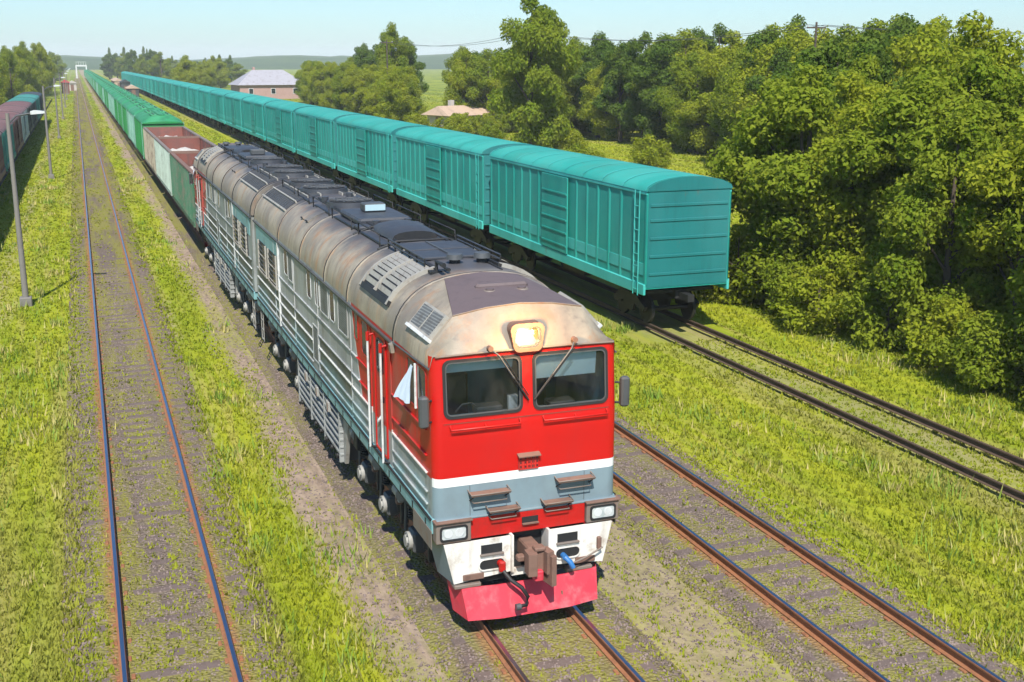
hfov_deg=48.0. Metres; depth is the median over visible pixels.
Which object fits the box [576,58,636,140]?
broadleaf tree
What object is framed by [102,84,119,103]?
hopper wagon
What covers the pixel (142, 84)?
covered wagon
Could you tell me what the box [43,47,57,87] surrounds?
broadleaf tree
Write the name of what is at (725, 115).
broadleaf tree
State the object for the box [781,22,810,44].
broadleaf tree
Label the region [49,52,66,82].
broadleaf tree
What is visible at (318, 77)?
broadleaf tree
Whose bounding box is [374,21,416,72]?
broadleaf tree
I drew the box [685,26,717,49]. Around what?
broadleaf tree
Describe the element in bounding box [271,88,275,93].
window
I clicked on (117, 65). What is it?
broadleaf tree
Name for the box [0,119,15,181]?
boxcar
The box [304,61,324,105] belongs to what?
broadleaf tree
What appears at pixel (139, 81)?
covered wagon
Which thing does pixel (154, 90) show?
covered wagon
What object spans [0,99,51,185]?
railway track
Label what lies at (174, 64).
broadleaf tree
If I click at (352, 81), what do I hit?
broadleaf tree
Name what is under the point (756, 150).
broadleaf tree
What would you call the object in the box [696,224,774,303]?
bush
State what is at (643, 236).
covered wagon
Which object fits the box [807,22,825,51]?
utility pole
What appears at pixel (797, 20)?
broadleaf tree
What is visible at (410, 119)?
bush
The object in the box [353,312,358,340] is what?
side window
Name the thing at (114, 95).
hopper wagon
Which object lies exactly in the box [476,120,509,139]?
bush
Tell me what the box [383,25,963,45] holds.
overhead wire
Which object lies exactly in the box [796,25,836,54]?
broadleaf tree
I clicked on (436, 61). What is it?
hills
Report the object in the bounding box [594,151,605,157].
bush
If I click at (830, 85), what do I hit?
broadleaf tree
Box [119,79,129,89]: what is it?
lineside shed
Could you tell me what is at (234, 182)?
diesel locomotive
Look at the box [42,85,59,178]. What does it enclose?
lamp post
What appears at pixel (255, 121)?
covered wagon
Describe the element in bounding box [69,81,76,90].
lineside shed
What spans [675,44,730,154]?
broadleaf tree
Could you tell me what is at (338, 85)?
broadleaf tree
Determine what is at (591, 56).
broadleaf tree
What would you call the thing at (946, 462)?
railway track
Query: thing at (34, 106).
boxcar
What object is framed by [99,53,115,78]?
broadleaf tree
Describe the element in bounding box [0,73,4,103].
broadleaf tree
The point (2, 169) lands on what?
boxcar
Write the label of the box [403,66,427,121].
broadleaf tree
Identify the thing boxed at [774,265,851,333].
bush
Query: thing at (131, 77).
covered wagon
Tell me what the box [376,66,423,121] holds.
broadleaf tree
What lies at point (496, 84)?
broadleaf tree
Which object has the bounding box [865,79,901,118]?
broadleaf tree
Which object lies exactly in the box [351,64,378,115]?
broadleaf tree
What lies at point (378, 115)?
bush
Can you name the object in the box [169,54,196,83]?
broadleaf tree
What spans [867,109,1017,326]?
broadleaf tree
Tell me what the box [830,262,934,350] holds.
bush
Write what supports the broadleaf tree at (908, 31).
on the ground at (434, 81)
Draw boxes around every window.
[217,190,219,207]
[227,199,229,217]
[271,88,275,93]
[283,249,287,275]
[306,270,310,299]
[314,277,319,307]
[329,290,334,322]
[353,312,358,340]
[361,319,367,357]
[393,355,415,405]
[413,363,426,408]
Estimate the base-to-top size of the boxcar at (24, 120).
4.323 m
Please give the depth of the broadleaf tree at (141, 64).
490.66 m
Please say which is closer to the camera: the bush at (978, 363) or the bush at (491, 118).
the bush at (978, 363)
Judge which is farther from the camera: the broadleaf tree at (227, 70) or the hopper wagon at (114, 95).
the broadleaf tree at (227, 70)
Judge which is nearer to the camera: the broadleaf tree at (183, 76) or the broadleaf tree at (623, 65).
the broadleaf tree at (623, 65)
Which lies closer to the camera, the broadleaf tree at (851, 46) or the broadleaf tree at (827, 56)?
the broadleaf tree at (827, 56)
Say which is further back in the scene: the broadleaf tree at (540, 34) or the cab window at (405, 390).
the broadleaf tree at (540, 34)
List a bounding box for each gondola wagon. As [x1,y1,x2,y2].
[143,126,200,174]
[154,137,215,196]
[169,152,205,241]
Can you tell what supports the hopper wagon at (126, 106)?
on the railway track at (614, 656)
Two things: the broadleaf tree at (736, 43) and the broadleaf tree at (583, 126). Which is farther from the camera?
the broadleaf tree at (583, 126)
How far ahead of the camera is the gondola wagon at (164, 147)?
76.92 m
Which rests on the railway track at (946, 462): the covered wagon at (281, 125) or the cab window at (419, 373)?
the covered wagon at (281, 125)
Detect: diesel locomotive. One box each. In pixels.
[189,140,323,333]
[252,177,629,620]
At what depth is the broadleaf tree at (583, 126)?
147.27 m
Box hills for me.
[60,51,1023,69]
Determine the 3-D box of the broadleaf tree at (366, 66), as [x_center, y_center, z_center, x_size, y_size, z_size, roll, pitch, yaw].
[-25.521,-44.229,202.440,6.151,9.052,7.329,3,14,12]
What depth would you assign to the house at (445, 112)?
152.88 m
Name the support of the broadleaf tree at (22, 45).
on the ground at (434, 81)
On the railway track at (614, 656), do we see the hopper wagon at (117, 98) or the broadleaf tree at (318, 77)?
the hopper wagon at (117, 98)
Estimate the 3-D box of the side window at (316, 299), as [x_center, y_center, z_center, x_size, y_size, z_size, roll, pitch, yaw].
[-4.418,-1.123,26.039,0.012,0.712,0.512,-5,14,-20]
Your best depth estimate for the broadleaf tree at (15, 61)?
239.37 m
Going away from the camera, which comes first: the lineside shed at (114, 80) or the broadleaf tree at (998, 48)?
the broadleaf tree at (998, 48)
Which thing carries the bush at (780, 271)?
on the ground at (434, 81)
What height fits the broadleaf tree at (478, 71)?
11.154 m
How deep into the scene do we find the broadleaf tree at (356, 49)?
281.33 m
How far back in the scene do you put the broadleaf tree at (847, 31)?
100.84 m
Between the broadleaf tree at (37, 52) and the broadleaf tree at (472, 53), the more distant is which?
the broadleaf tree at (37, 52)
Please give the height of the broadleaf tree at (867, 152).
8.886 m
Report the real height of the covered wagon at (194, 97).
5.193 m
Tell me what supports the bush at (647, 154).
on the ground at (434, 81)
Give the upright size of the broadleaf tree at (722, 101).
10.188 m
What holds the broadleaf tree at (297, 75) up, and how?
on the ground at (434, 81)
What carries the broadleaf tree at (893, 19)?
on the ground at (434, 81)
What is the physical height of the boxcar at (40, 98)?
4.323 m
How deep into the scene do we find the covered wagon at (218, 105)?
150.64 m
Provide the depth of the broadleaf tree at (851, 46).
91.27 m
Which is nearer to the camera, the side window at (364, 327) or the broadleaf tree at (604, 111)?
the side window at (364, 327)
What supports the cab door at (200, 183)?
in the diesel locomotive at (234, 182)
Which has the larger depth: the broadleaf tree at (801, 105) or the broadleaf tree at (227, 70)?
the broadleaf tree at (227, 70)
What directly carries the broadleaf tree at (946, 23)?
on the ground at (434, 81)
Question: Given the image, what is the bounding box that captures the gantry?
[75,62,86,77]
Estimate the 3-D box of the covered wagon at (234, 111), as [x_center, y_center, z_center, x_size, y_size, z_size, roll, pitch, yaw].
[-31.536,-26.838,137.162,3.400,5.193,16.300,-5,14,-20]
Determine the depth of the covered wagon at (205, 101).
165.81 m
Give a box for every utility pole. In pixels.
[381,39,392,116]
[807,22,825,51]
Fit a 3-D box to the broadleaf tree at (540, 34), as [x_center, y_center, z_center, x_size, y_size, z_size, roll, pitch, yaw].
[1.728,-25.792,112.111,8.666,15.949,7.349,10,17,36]
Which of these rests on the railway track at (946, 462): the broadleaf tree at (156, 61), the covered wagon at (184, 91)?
the covered wagon at (184, 91)
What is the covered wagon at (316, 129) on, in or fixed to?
on the railway track at (946, 462)
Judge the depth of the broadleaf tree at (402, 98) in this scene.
155.76 m
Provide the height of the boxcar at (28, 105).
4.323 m
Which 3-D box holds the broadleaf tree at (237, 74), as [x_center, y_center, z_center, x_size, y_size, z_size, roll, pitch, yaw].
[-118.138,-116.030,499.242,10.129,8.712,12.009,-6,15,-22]
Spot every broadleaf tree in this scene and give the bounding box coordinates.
[0,46,20,77]
[0,48,27,99]
[0,60,11,104]
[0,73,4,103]
[1,71,9,92]
[8,71,14,94]
[12,45,28,87]
[13,46,38,91]
[19,41,39,91]
[30,42,52,92]
[31,61,42,91]
[36,41,50,94]
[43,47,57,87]
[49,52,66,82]
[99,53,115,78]
[112,53,119,77]
[114,53,125,78]
[118,57,133,71]
[123,49,139,72]
[132,54,151,75]
[144,50,158,76]
[148,52,172,79]
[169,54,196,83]
[170,60,178,67]
[172,68,189,81]
[183,67,198,83]
[190,61,201,80]
[196,65,209,85]
[198,61,216,86]
[208,56,217,85]
[211,58,228,87]
[223,59,232,79]
[224,67,230,81]
[229,63,247,79]
[293,61,307,101]
[297,61,316,103]
[301,61,315,104]
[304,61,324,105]
[307,61,326,106]
[318,63,335,108]
[330,63,365,110]
[330,64,350,110]
[332,61,339,68]
[339,64,366,112]
[345,56,354,64]
[351,63,371,114]
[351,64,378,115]
[352,42,372,63]
[354,46,378,70]
[362,66,412,118]
[366,65,393,115]
[368,64,384,104]
[370,41,381,63]
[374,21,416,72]
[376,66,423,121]
[376,67,418,121]
[394,36,424,83]
[403,52,428,102]
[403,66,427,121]
[440,48,490,107]
[441,46,465,99]
[455,50,481,102]
[463,48,499,117]
[483,73,519,131]
[485,50,503,93]
[486,0,583,147]
[511,6,581,147]
[552,67,581,120]
[558,69,577,121]
[561,36,588,49]
[569,43,580,128]
[572,30,616,137]
[572,59,589,130]
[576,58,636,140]
[583,74,625,135]
[592,41,640,141]
[613,31,655,143]
[627,32,682,141]
[631,61,674,144]
[652,51,706,151]
[659,63,715,153]
[669,28,707,140]
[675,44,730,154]
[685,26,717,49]
[685,48,709,90]
[701,22,732,51]
[703,75,847,291]
[704,61,736,139]
[707,48,751,140]
[709,51,751,152]
[713,62,870,297]
[715,29,747,66]
[716,54,763,142]
[725,32,811,132]
[733,30,762,60]
[738,26,794,104]
[743,45,792,121]
[765,22,783,37]
[771,60,844,113]
[772,35,886,160]
[775,98,915,317]
[779,13,810,39]
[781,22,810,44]
[789,29,813,50]
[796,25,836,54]
[805,66,889,148]
[816,24,858,50]
[817,52,902,95]
[817,73,1015,321]
[825,69,892,133]
[838,18,888,54]
[838,64,953,151]
[842,31,868,59]
[849,28,910,91]
[859,49,1023,305]
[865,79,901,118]
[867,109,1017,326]
[876,13,922,27]
[881,12,939,41]
[881,19,961,90]
[883,20,949,74]
[896,41,1023,93]
[905,10,1023,108]
[929,14,963,47]
[942,115,1023,372]
[977,73,1023,268]
[978,44,1022,82]
[994,197,1023,360]
[996,117,1023,303]
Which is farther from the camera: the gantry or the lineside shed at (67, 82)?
the gantry
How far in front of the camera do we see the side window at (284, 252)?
29.92 m
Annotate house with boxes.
[228,67,300,98]
[421,100,494,132]
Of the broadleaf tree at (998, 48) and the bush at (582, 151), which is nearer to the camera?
the broadleaf tree at (998, 48)
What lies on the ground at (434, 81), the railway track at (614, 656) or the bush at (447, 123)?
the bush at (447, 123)
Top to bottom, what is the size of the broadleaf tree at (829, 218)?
8.001 m
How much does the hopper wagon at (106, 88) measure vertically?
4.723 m
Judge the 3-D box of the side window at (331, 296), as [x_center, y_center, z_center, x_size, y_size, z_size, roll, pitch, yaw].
[-3.839,-0.754,24.517,0.012,0.712,0.512,-5,14,-20]
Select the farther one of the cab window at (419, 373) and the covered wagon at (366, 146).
the covered wagon at (366, 146)
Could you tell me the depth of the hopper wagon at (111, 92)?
178.09 m
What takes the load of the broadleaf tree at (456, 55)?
on the ground at (434, 81)
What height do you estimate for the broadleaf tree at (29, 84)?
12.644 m
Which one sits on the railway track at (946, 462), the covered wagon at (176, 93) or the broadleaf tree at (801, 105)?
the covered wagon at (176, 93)
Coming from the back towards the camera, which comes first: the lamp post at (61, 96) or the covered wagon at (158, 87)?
the covered wagon at (158, 87)
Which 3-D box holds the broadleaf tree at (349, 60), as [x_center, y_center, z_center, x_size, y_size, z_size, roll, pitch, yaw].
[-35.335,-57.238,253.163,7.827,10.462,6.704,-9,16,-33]
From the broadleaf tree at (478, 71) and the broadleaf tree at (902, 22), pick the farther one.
the broadleaf tree at (478, 71)
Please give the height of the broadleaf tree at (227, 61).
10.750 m
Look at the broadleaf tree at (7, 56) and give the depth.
224.61 m
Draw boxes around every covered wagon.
[130,73,137,84]
[132,74,139,89]
[135,74,142,91]
[138,75,144,93]
[141,75,148,93]
[144,76,153,96]
[147,77,159,98]
[151,77,165,100]
[156,78,170,102]
[161,79,176,105]
[166,81,181,108]
[173,82,187,111]
[180,83,198,115]
[189,85,209,120]
[199,87,225,126]
[211,89,244,132]
[225,92,259,141]
[243,96,286,151]
[266,100,321,165]
[295,106,364,183]
[336,114,430,209]
[395,126,535,250]
[489,145,732,322]
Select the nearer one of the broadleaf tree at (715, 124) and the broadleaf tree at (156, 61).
the broadleaf tree at (715, 124)
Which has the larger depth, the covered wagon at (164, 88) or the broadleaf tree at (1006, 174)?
the covered wagon at (164, 88)
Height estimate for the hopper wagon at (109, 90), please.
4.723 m
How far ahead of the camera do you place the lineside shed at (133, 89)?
309.52 m
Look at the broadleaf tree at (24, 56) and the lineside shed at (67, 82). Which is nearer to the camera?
the broadleaf tree at (24, 56)
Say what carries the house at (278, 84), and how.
on the ground at (434, 81)
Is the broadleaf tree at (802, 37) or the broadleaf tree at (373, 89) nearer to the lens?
the broadleaf tree at (802, 37)
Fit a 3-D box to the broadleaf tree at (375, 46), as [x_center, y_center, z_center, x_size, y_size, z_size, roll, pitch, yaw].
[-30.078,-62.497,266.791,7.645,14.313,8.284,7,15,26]
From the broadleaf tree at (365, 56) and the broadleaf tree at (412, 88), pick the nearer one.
the broadleaf tree at (412, 88)
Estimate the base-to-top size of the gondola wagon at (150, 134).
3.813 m
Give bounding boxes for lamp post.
[5,110,44,306]
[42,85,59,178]
[53,77,64,138]
[59,73,67,118]
[62,71,67,107]
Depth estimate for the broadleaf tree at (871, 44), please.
58.32 m
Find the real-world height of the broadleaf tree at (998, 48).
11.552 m
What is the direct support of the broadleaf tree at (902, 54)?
on the ground at (434, 81)
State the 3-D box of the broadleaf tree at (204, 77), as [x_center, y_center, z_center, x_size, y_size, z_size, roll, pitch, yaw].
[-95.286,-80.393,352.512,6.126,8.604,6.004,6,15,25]
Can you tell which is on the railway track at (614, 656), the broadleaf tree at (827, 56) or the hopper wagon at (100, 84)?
the hopper wagon at (100, 84)
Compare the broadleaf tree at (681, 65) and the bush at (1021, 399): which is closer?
the bush at (1021, 399)
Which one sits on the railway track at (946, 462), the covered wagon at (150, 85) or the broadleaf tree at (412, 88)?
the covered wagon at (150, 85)
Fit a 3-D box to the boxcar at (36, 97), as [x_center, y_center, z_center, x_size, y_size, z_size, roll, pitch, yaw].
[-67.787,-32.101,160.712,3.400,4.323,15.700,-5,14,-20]
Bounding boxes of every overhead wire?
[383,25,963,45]
[394,25,1023,45]
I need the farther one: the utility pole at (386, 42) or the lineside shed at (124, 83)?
the lineside shed at (124, 83)
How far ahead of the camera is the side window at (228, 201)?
40.87 m
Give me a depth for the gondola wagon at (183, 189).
60.14 m
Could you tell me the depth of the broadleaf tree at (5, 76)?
210.84 m
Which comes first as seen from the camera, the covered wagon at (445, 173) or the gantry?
the covered wagon at (445, 173)
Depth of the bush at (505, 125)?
151.27 m
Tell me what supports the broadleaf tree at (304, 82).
on the ground at (434, 81)
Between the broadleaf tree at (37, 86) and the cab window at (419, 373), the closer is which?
the cab window at (419, 373)
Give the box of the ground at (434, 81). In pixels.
[0,69,1023,681]
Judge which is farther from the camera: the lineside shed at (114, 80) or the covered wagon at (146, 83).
the lineside shed at (114, 80)
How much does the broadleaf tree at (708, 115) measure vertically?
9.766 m
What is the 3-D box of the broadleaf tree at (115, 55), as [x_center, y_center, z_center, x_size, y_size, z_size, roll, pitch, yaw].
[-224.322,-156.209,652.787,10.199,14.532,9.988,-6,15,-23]
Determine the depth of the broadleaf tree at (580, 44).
158.79 m
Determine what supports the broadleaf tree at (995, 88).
on the ground at (434, 81)
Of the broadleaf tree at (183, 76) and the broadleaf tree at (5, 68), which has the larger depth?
the broadleaf tree at (183, 76)
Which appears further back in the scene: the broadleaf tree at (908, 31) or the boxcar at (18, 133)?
the boxcar at (18, 133)
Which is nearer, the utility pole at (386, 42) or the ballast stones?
the ballast stones
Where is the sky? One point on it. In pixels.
(197, 29)
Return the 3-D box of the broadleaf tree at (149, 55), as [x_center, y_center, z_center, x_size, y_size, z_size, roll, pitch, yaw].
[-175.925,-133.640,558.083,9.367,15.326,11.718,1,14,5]
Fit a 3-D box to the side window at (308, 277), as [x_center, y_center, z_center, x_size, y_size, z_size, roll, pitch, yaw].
[-4.765,-1.344,26.951,0.012,0.712,0.512,-5,14,-20]
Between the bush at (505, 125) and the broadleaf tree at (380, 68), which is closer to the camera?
the bush at (505, 125)
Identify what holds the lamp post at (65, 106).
on the ground at (434, 81)
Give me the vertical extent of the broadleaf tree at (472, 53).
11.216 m
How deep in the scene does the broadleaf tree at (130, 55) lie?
537.88 m
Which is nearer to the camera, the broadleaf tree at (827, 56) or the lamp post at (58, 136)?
the broadleaf tree at (827, 56)
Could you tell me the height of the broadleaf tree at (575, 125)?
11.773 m
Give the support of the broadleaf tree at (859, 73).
on the ground at (434, 81)
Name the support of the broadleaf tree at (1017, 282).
on the ground at (434, 81)
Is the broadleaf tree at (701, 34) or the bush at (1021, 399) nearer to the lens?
the bush at (1021, 399)
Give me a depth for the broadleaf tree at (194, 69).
366.91 m
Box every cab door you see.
[198,173,203,225]
[373,330,388,459]
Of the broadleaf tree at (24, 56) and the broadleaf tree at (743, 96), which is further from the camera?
the broadleaf tree at (24, 56)
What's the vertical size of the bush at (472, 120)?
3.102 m
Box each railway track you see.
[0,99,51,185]
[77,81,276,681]
[90,84,670,681]
[140,92,1023,502]
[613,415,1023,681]
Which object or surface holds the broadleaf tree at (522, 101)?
on the ground at (434, 81)
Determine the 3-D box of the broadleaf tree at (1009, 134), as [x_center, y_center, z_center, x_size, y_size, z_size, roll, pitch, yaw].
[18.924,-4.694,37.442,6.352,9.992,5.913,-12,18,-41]
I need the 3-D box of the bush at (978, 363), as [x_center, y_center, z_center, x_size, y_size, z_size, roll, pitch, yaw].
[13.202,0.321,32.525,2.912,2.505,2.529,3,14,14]
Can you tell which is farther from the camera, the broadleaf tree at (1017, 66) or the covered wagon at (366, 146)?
the covered wagon at (366, 146)
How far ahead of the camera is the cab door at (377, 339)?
20.82 m
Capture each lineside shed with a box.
[60,80,69,93]
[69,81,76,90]
[110,77,120,85]
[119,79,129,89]
[125,85,139,96]
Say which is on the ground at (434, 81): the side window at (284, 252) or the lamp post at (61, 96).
the lamp post at (61, 96)
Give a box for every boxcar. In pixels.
[0,101,34,144]
[0,106,29,153]
[0,111,23,157]
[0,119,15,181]
[0,132,5,180]
[4,97,37,130]
[14,94,40,122]
[19,91,43,120]
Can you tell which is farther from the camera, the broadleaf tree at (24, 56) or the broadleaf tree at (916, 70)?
the broadleaf tree at (24, 56)
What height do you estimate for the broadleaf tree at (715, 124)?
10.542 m
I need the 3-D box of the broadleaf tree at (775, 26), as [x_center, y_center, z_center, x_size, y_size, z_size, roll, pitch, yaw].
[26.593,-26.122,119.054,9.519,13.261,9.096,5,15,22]
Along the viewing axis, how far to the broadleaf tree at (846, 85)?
47.19 m
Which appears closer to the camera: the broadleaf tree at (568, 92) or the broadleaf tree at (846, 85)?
the broadleaf tree at (846, 85)
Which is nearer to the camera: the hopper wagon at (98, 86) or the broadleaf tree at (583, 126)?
the broadleaf tree at (583, 126)
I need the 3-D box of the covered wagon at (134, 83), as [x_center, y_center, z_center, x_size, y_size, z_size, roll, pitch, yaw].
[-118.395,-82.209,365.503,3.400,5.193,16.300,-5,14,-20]
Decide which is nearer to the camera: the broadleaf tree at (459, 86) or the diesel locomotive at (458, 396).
the diesel locomotive at (458, 396)
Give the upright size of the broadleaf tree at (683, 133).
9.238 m
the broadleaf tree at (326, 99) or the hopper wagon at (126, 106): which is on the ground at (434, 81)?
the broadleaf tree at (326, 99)
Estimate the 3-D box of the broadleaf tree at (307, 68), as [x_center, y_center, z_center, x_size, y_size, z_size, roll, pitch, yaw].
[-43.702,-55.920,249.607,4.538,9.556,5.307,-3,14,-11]
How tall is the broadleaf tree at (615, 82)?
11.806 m
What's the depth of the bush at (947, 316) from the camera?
34.75 m
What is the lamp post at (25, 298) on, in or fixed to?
on the ground at (434, 81)
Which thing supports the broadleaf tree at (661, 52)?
on the ground at (434, 81)
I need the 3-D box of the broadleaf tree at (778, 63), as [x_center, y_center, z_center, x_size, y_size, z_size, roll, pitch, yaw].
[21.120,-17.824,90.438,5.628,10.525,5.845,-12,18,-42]
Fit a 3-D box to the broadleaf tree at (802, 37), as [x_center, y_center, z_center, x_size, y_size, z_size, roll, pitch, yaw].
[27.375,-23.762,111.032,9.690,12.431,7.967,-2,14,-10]
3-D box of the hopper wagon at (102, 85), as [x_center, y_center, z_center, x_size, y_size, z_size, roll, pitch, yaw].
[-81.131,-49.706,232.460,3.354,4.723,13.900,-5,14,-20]
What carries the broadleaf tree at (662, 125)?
on the ground at (434, 81)
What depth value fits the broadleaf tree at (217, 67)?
410.73 m
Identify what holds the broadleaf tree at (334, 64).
on the ground at (434, 81)
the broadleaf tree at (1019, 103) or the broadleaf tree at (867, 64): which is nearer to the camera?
the broadleaf tree at (1019, 103)
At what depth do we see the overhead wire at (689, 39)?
103.19 m
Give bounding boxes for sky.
[0,0,1023,59]
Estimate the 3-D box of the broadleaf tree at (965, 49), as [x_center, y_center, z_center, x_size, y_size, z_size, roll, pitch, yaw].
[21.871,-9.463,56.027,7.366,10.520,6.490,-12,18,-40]
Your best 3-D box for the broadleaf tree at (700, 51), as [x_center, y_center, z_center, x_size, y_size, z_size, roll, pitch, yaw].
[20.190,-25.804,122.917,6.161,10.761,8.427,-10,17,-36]
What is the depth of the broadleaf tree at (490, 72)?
168.50 m
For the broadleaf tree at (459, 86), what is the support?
on the ground at (434, 81)
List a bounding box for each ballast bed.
[60,78,299,681]
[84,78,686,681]
[613,410,1021,681]
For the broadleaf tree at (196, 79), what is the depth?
339.59 m
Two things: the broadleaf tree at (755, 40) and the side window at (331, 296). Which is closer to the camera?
the side window at (331, 296)
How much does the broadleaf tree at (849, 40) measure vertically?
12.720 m
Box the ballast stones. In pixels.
[60,262,1023,681]
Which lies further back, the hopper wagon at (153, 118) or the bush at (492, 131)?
the bush at (492, 131)
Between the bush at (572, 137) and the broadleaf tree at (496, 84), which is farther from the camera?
the broadleaf tree at (496, 84)
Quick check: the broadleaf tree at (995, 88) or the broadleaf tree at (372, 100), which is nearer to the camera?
the broadleaf tree at (995, 88)
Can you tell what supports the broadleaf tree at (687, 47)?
on the ground at (434, 81)
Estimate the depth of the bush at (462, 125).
136.67 m
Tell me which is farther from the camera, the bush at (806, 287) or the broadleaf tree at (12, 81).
the broadleaf tree at (12, 81)
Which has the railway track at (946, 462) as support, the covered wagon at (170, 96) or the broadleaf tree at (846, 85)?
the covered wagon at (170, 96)
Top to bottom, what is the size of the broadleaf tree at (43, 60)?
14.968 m
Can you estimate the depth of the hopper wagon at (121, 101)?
137.60 m
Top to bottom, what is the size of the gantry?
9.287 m
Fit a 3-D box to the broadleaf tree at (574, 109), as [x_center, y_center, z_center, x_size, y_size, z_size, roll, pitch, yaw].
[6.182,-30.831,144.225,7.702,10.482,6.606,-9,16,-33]
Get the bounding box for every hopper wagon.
[98,81,109,96]
[99,82,111,97]
[100,83,113,100]
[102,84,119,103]
[104,85,118,105]
[106,87,122,108]
[108,89,130,112]
[110,91,130,118]
[114,93,141,123]
[117,96,146,128]
[121,100,154,137]
[127,104,165,145]
[133,109,183,167]
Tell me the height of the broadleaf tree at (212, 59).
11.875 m
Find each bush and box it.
[374,113,385,117]
[402,113,433,125]
[429,116,456,128]
[441,113,471,132]
[462,112,482,133]
[472,114,489,134]
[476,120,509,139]
[478,112,501,128]
[492,113,513,132]
[556,128,588,149]
[564,143,595,155]
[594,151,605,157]
[627,134,673,169]
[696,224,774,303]
[759,251,823,315]
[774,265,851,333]
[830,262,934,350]
[897,296,985,373]
[922,310,1023,395]
[1018,360,1023,408]
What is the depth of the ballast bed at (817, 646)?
20.36 m
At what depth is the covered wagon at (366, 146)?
74.03 m
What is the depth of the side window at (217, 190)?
43.79 m
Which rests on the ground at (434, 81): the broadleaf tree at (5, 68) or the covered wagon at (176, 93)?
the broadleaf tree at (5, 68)
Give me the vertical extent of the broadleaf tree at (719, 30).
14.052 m
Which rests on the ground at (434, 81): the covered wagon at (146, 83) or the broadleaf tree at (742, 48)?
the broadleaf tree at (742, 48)
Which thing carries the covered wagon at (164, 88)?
on the railway track at (946, 462)
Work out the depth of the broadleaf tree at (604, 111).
138.96 m
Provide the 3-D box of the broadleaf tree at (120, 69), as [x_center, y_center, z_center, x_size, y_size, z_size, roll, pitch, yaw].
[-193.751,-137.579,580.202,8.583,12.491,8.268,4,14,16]
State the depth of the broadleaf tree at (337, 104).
210.57 m
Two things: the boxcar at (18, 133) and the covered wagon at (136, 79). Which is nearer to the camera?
the boxcar at (18, 133)
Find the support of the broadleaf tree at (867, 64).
on the ground at (434, 81)
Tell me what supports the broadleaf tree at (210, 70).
on the ground at (434, 81)
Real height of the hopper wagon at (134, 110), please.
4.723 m
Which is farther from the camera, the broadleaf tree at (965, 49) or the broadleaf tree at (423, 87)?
the broadleaf tree at (423, 87)
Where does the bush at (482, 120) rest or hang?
on the ground at (434, 81)
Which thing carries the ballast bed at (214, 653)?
on the ground at (434, 81)

